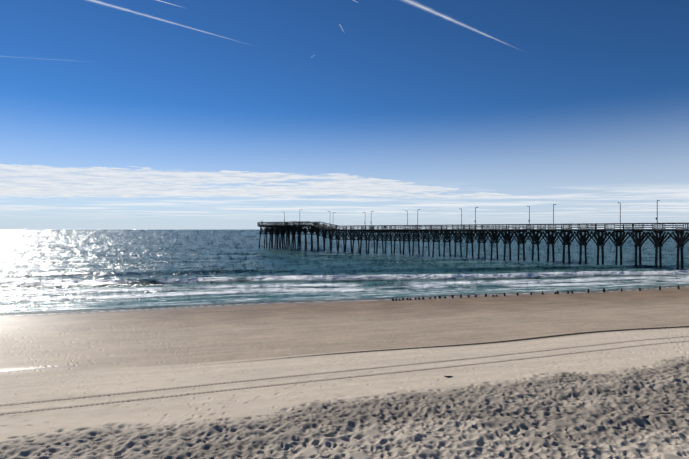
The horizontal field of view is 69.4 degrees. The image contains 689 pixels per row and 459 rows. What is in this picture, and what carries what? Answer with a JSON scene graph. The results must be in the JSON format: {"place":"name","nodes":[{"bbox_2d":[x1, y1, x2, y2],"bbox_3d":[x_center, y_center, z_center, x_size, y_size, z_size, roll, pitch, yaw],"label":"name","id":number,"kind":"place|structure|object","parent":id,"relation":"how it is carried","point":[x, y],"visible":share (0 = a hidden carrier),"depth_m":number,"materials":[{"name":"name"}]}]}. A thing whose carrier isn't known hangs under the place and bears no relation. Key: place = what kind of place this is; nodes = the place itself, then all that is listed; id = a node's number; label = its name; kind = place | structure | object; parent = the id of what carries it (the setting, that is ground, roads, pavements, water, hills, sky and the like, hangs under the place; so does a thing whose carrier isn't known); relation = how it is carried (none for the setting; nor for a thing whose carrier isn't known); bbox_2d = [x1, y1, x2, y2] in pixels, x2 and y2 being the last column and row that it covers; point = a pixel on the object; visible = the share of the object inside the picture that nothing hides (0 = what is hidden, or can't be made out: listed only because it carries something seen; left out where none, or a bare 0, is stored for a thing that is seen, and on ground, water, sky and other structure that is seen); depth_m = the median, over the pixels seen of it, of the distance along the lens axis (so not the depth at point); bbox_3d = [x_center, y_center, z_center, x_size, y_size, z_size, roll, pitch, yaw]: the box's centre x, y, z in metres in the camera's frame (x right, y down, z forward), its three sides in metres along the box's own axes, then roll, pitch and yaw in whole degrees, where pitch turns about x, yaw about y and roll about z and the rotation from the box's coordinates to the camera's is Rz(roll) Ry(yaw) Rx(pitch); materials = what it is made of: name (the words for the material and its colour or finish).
{"place":"outdoors","nodes":[
{"label":"outdoors","id":0,"kind":"place"},
{"bbox_2d":[0,285,688,458],"bbox_3d":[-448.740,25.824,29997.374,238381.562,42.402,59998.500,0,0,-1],"label":"beach sand","id":1,"kind":"structure","parent":0,"point":[599,374],"depth_m":17.48,"materials":[{"name":"beige sand"}]},
{"bbox_2d":[392,285,679,300],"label":"wooden posts","id":2,"kind":"object","parent":1,"relation":"on","point":[468,296],"visible":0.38,"depth_m":50.64,"materials":[{"name":"brown wood"}]},
{"bbox_2d":[0,230,688,315],"bbox_3d":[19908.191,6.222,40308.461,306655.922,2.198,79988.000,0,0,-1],"label":"sea water","id":3,"kind":"structure","parent":0,"point":[45,271],"depth_m":85.00,"materials":[{"name":"blue liquid"}]},
{"bbox_2d":[257,221,688,269],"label":"wooden pier","id":4,"kind":"structure","parent":3,"relation":"in","point":[292,228],"depth_m":115.88,"materials":[{"name":"brown wood"}]},
{"bbox_2d":[284,200,659,230],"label":"lamp posts","id":5,"kind":"object","parent":4,"relation":"on","point":[528,220],"visible":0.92,"depth_m":111.76,"materials":[{"name":"metal"}]},
{"bbox_2d":[0,0,688,229],"label":"sky","id":6,"kind":"structure","parent":0,"point":[115,114],"materials":[{"name":"blue"}]}
]}

